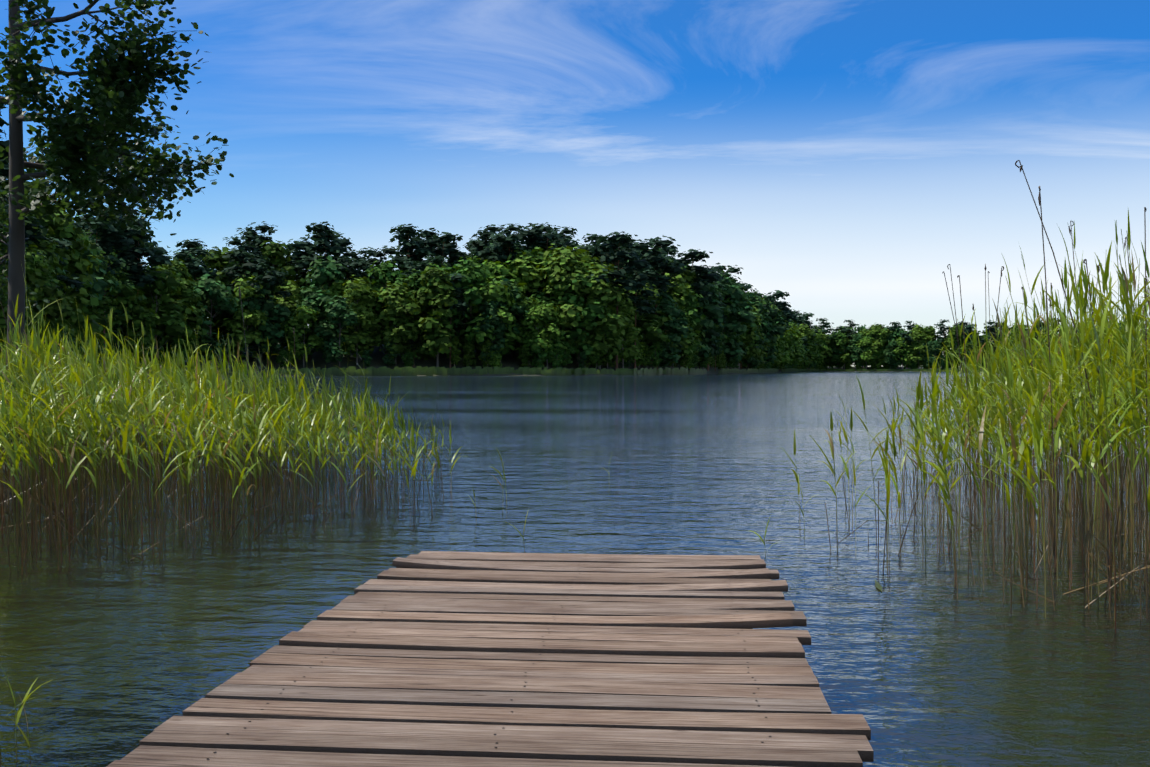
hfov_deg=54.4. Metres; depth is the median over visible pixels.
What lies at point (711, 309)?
tree
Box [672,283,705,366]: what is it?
tree
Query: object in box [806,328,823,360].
tree
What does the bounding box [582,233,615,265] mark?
tree
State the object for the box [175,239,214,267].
tree
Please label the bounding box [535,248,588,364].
tree
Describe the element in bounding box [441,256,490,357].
tree
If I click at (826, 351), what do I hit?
tree
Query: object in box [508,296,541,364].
tree
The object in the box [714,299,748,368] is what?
tree
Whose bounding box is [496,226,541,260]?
tree
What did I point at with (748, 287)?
tree
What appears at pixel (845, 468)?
reed tuft
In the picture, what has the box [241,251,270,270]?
tree
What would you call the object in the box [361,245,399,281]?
tree
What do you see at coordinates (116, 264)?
tree
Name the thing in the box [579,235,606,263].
tree
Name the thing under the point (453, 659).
jetty
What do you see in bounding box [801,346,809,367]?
tree
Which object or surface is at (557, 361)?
tree
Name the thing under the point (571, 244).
tree
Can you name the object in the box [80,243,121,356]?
tree
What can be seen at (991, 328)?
tree
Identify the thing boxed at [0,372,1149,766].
lake water
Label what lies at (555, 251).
tree
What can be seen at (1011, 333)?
tree
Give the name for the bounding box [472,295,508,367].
tree
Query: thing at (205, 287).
tree
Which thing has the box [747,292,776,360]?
tree
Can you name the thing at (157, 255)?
tree
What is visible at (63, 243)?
tree
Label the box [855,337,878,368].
tree
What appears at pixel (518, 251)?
tree
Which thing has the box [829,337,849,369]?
corner tree
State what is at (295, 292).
tree
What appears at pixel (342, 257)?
tree
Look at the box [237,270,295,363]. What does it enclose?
tree
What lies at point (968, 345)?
tree
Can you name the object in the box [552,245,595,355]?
tree
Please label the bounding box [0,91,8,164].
tree
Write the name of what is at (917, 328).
tree
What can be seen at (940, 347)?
tree
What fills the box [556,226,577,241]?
tree
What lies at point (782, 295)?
tree
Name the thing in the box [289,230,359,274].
tree
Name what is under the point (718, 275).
tree
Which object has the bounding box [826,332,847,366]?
tree
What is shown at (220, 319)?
tree
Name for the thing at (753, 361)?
tree
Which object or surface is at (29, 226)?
tree
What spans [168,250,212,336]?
tree
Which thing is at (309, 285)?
tree
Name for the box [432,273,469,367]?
tree
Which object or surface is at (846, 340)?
tree
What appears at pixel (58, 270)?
tree
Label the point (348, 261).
tree
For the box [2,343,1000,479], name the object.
terrain
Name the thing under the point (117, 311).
tree
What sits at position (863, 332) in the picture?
corner tree
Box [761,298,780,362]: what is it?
tree
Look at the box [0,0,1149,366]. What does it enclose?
sky
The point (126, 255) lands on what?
tree
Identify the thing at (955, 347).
tree
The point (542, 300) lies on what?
tree
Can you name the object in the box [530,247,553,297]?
tree
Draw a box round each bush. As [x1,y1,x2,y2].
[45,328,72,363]
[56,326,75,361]
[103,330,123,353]
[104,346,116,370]
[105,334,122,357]
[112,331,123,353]
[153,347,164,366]
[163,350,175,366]
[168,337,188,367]
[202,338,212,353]
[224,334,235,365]
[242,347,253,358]
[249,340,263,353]
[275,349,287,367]
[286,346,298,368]
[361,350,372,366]
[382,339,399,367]
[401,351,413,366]
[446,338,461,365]
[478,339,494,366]
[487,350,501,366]
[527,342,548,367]
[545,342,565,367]
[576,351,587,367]
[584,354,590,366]
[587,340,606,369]
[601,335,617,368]
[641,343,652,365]
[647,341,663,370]
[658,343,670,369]
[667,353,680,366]
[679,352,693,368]
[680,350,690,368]
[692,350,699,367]
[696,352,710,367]
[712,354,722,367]
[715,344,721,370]
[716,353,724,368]
[846,357,852,368]
[869,359,876,368]
[876,362,882,369]
[908,360,916,368]
[940,359,945,369]
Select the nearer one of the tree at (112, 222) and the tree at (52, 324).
the tree at (52, 324)
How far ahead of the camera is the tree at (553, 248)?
284.09 m
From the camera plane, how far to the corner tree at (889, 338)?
747.93 m
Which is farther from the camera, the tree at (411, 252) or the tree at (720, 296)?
the tree at (720, 296)
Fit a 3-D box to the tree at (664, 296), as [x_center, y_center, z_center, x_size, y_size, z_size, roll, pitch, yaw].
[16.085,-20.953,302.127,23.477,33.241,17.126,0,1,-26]
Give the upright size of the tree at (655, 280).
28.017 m
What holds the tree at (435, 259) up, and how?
on the terrain
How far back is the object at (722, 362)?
363.82 m
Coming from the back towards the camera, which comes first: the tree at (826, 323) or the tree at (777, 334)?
the tree at (826, 323)
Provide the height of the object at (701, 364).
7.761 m
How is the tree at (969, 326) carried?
on the terrain
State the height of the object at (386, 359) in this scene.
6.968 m
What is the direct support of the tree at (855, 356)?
on the terrain
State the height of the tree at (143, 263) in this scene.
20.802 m
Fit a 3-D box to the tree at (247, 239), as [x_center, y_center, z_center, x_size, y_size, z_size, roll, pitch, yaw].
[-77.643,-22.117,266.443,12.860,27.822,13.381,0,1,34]
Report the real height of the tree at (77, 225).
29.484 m
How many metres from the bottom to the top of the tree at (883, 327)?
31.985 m
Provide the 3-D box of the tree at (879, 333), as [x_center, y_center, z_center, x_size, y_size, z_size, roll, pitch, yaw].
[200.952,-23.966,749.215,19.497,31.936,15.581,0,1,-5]
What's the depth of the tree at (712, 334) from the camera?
339.48 m
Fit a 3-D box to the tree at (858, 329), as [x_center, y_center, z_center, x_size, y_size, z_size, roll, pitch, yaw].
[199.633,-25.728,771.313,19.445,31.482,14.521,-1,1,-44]
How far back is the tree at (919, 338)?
736.31 m
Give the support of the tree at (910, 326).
on the terrain
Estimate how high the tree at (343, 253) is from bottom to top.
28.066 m
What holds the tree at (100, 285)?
on the terrain
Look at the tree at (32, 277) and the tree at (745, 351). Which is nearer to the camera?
the tree at (32, 277)
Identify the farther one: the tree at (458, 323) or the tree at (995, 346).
the tree at (995, 346)
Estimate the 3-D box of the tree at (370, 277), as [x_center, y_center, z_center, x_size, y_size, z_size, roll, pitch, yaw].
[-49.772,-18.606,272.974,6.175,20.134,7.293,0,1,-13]
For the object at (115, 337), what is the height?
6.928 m
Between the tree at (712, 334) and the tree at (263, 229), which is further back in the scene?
the tree at (712, 334)
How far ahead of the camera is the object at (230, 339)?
233.13 m
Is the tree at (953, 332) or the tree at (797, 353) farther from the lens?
the tree at (953, 332)
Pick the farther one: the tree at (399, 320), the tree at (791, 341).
the tree at (791, 341)
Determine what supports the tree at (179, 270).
on the terrain
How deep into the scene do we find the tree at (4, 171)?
139.23 m
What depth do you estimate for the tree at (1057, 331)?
714.24 m
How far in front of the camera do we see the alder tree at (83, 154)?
14.47 m
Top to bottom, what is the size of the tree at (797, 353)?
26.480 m
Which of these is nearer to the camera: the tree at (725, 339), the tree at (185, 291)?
the tree at (185, 291)
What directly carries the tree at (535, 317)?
on the terrain
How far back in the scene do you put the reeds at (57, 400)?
10.70 m
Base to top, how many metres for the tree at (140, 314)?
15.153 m
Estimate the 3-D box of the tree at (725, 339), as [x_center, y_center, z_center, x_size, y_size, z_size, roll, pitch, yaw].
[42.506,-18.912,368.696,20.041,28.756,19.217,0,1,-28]
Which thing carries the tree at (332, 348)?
on the terrain
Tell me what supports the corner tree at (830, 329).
on the terrain
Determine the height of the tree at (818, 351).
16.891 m
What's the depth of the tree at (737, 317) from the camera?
371.16 m
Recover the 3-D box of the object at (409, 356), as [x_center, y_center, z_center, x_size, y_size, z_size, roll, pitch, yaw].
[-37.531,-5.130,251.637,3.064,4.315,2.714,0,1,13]
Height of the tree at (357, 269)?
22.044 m
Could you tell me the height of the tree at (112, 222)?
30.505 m
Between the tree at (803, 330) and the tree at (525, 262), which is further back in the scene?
the tree at (803, 330)
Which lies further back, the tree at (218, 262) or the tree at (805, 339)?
the tree at (805, 339)
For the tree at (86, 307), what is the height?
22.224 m
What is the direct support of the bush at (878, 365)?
on the terrain
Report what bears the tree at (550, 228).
on the terrain
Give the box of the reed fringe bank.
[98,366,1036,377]
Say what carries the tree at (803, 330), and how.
on the terrain
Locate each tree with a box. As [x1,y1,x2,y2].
[0,0,233,446]
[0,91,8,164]
[0,163,35,199]
[0,176,65,290]
[0,190,47,344]
[0,215,47,345]
[0,278,27,346]
[2,185,83,324]
[2,262,46,335]
[3,200,70,339]
[40,258,64,338]
[42,208,113,346]
[46,240,91,348]
[48,237,91,343]
[54,204,88,233]
[60,222,116,350]
[77,199,134,274]
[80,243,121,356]
[81,205,143,269]
[82,217,142,267]
[83,232,146,330]
[88,295,109,355]
[89,241,144,348]
[90,239,126,347]
[106,287,159,360]
[113,227,180,295]
[115,265,133,336]
[121,209,157,261]
[121,265,196,363]
[122,260,145,280]
[130,217,153,266]
[147,260,193,314]
[152,259,206,354]
[153,277,214,360]
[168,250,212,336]
[173,245,221,360]
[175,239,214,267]
[191,274,239,362]
[199,246,245,340]
[206,271,250,355]
[221,249,269,321]
[222,275,271,365]
[224,231,269,271]
[237,221,290,265]
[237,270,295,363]
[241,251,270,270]
[247,263,292,365]
[260,240,311,295]
[274,280,301,340]
[274,285,306,349]
[282,305,327,366]
[283,238,313,284]
[285,297,327,359]
[287,221,354,272]
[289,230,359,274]
[296,256,354,341]
[305,284,337,320]
[311,295,358,367]
[316,236,354,258]
[325,278,354,356]
[331,254,360,279]
[333,255,370,298]
[336,277,379,364]
[339,275,384,361]
[344,247,375,271]
[346,261,362,279]
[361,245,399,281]
[361,265,375,282]
[365,260,414,353]
[373,292,425,362]
[374,224,438,273]
[375,281,419,364]
[388,238,426,273]
[393,269,431,360]
[395,236,437,260]
[396,265,460,366]
[400,258,427,289]
[413,263,456,354]
[415,228,460,269]
[416,232,467,272]
[419,253,449,272]
[425,290,462,350]
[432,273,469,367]
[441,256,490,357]
[445,252,478,269]
[449,264,465,351]
[454,301,488,352]
[462,224,503,254]
[465,245,505,264]
[465,280,520,355]
[467,230,495,259]
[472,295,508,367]
[476,276,528,362]
[479,260,525,345]
[483,223,525,350]
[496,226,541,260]
[507,242,530,257]
[507,247,549,296]
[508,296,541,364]
[516,306,560,360]
[521,222,559,245]
[522,237,555,251]
[523,303,566,369]
[527,223,565,285]
[529,286,544,296]
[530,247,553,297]
[531,292,557,306]
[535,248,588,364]
[540,244,580,326]
[542,233,578,248]
[545,246,575,287]
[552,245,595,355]
[555,270,612,367]
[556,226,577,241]
[565,235,579,243]
[567,260,616,363]
[568,245,612,357]
[576,262,629,369]
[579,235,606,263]
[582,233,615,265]
[584,231,653,369]
[598,241,633,277]
[601,248,639,266]
[612,298,645,368]
[616,268,662,368]
[617,246,674,338]
[621,291,646,362]
[624,283,672,367]
[631,235,684,368]
[642,269,666,365]
[644,238,686,277]
[648,295,692,369]
[665,273,701,367]
[672,249,724,301]
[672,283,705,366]
[674,264,708,341]
[684,263,730,356]
[698,267,731,304]
[698,272,725,368]
[706,283,725,368]
[707,293,725,370]
[708,262,744,289]
[709,285,733,367]
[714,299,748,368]
[715,270,761,368]
[734,286,751,367]
[737,327,759,368]
[738,297,763,369]
[739,283,756,293]
[744,320,769,367]
[746,291,767,368]
[746,306,768,369]
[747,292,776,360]
[760,294,789,363]
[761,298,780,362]
[762,290,791,325]
[762,303,772,320]
[771,334,784,365]
[777,301,799,370]
[778,324,790,364]
[780,326,797,365]
[788,324,803,365]
[791,309,801,323]
[795,328,803,364]
[797,312,822,334]
[797,320,807,326]
[798,324,813,364]
[800,334,808,368]
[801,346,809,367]
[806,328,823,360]
[811,318,833,338]
[815,333,829,360]
[816,327,832,368]
[816,347,823,365]
[824,325,836,333]
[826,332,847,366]
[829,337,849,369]
[831,326,841,333]
[836,328,850,346]
[837,338,854,369]
[841,320,858,332]
[843,333,865,366]
[845,329,856,353]
[854,325,869,332]
[854,328,867,339]
[854,332,867,368]
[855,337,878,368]
[861,325,888,368]
[864,335,882,369]
[875,324,891,367]
[881,324,893,353]
[883,327,910,368]
[883,339,901,368]
[889,322,900,340]
[892,337,913,368]
[900,331,913,368]
[904,321,916,329]
[908,329,930,368]
[909,324,925,343]
[922,326,942,361]
[922,340,937,366]
[928,340,944,367]
[934,319,949,342]
[935,335,944,368]
[940,335,961,366]
[942,325,967,365]
[945,324,965,342]
[954,321,970,329]
[959,340,972,364]
[960,324,981,341]
[967,339,978,361]
[973,337,985,369]
[977,325,999,344]
[979,320,1001,333]
[980,342,989,360]
[992,338,1006,363]
[995,321,1011,331]
[1005,323,1026,362]
[1032,325,1059,349]
[1050,318,1060,332]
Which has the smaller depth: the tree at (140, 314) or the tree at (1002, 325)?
the tree at (140, 314)
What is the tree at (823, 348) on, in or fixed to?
on the terrain
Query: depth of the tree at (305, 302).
249.45 m
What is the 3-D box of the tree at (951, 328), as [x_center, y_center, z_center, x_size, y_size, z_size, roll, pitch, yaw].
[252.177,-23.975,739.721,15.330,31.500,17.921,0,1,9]
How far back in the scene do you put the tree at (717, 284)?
352.18 m
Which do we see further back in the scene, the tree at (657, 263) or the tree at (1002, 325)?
the tree at (1002, 325)
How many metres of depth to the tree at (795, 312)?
720.92 m
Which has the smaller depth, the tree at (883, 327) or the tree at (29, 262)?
the tree at (29, 262)
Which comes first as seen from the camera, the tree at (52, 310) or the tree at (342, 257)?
the tree at (52, 310)
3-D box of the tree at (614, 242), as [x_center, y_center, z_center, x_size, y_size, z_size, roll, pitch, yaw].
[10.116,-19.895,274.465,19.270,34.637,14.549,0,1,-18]
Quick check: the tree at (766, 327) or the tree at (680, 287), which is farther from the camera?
the tree at (766, 327)
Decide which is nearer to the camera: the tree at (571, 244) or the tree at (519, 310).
the tree at (519, 310)
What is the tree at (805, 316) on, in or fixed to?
on the terrain
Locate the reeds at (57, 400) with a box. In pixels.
[0,255,466,575]
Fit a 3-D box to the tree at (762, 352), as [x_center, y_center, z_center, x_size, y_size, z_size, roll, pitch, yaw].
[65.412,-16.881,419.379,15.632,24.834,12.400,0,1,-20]
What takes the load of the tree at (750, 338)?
on the terrain
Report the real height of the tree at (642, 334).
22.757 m
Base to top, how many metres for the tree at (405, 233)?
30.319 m
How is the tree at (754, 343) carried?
on the terrain
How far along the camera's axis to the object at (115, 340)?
193.34 m
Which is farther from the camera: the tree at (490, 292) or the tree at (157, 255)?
the tree at (490, 292)
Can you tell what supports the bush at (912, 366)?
on the terrain
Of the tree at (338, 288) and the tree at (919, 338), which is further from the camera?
the tree at (919, 338)
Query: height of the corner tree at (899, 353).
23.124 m
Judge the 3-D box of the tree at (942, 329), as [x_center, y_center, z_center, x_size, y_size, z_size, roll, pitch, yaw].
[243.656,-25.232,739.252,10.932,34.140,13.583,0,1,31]
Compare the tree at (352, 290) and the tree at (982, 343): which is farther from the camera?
the tree at (982, 343)
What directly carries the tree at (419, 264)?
on the terrain
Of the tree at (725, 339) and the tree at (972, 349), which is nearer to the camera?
the tree at (725, 339)
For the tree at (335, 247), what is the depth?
266.73 m
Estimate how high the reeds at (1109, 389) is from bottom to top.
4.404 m
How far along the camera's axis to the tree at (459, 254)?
289.09 m
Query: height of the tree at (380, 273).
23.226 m
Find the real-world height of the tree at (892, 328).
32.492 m
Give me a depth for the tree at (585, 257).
277.40 m
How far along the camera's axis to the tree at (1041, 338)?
701.51 m
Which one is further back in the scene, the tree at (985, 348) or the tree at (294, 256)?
the tree at (985, 348)
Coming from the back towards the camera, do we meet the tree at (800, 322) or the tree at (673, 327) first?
the tree at (800, 322)
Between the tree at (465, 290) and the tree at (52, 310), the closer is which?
the tree at (52, 310)
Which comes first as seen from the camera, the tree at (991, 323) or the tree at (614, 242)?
the tree at (614, 242)
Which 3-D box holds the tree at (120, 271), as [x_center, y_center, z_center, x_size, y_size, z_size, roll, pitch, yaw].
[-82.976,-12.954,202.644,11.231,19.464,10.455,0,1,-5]
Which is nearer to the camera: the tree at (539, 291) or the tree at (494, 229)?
the tree at (539, 291)
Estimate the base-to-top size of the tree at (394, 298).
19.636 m
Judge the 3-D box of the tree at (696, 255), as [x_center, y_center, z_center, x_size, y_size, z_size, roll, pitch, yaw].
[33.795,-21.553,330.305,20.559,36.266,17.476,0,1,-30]
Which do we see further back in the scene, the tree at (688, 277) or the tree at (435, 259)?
the tree at (688, 277)
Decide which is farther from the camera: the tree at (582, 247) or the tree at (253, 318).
the tree at (582, 247)
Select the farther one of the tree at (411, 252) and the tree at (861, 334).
the tree at (861, 334)
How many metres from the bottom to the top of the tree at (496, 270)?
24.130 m
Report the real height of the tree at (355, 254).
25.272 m
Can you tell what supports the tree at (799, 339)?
on the terrain
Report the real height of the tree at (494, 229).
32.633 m
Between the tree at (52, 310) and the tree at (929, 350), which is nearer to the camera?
the tree at (52, 310)
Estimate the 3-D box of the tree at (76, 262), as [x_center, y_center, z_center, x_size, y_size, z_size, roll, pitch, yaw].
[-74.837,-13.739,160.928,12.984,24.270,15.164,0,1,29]
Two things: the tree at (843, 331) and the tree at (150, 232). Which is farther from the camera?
the tree at (843, 331)
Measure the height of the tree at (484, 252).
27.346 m
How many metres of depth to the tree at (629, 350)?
275.29 m
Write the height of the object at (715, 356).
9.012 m
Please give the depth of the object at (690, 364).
315.58 m
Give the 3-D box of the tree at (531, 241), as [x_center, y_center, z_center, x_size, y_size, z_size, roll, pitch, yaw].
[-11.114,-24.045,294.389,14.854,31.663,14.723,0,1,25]
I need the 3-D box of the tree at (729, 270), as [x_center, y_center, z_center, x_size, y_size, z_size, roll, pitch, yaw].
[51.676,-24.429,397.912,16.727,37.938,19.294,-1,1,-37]
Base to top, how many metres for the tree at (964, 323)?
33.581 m
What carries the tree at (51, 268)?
on the terrain
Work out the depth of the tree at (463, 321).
265.85 m
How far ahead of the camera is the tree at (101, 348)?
180.30 m
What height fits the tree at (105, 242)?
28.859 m
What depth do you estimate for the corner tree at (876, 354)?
746.48 m
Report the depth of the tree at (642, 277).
280.06 m
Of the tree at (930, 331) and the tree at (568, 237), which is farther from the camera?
the tree at (930, 331)
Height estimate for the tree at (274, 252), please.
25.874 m
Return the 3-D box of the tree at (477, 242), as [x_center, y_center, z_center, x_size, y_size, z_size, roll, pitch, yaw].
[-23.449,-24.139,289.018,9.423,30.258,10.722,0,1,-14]
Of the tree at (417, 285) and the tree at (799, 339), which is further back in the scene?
the tree at (799, 339)
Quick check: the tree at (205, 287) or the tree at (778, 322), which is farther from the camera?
the tree at (778, 322)
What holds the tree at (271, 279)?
on the terrain
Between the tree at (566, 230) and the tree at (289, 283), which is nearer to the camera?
the tree at (289, 283)
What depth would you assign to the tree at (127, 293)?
194.15 m
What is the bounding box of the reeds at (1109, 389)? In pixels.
[838,160,1149,632]
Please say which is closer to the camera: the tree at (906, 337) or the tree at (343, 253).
the tree at (343, 253)
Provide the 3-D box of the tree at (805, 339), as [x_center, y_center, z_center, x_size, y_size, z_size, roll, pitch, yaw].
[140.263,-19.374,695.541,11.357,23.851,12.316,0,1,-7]
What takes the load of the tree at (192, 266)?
on the terrain
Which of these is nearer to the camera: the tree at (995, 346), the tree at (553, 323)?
the tree at (553, 323)
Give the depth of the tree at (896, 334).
746.03 m
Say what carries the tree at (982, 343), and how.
on the terrain
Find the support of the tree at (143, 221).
on the terrain
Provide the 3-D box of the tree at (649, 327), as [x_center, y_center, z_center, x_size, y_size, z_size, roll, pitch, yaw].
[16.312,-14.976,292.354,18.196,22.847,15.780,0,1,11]
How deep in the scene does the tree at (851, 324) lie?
777.79 m
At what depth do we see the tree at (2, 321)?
120.71 m
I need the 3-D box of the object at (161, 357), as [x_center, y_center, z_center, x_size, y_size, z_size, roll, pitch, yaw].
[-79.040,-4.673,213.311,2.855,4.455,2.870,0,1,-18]
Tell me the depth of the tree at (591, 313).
266.30 m
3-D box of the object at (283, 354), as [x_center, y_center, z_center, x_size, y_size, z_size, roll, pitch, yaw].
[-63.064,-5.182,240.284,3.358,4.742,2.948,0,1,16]
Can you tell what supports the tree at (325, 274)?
on the terrain
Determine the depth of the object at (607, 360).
271.66 m
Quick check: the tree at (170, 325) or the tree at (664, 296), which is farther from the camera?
the tree at (664, 296)
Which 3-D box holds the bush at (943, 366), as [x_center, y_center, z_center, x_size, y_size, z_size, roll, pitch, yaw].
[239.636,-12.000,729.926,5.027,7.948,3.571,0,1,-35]
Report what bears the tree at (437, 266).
on the terrain
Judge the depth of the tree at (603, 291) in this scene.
268.49 m
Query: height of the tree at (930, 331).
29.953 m
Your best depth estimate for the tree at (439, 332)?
249.95 m
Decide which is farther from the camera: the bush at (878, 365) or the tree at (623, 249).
the bush at (878, 365)
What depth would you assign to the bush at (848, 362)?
752.72 m
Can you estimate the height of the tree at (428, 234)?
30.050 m
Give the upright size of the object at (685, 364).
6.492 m
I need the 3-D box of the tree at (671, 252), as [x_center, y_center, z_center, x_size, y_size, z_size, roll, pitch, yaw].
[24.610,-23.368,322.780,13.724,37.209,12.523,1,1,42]
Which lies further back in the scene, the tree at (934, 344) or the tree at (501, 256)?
the tree at (934, 344)
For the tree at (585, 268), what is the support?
on the terrain
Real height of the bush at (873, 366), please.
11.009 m
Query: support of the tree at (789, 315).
on the terrain
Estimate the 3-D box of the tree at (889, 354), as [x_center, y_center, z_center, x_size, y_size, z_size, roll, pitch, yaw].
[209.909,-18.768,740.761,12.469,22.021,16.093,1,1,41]
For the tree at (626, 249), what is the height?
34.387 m
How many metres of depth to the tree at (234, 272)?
242.51 m
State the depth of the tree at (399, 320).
254.57 m
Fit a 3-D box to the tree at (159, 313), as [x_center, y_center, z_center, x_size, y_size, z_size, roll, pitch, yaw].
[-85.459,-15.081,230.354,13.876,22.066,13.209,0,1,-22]
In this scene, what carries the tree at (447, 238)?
on the terrain
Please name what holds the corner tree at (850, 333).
on the terrain
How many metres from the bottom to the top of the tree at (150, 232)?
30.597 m
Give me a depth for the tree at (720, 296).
348.25 m
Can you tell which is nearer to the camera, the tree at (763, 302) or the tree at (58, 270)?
the tree at (58, 270)
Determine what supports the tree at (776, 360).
on the terrain
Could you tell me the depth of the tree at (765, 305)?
445.75 m
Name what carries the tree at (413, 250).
on the terrain
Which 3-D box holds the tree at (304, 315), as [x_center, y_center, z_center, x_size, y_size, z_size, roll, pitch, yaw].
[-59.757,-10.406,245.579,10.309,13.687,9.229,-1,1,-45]
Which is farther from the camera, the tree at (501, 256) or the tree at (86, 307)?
the tree at (501, 256)
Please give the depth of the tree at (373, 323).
252.79 m
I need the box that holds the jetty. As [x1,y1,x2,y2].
[106,551,873,766]

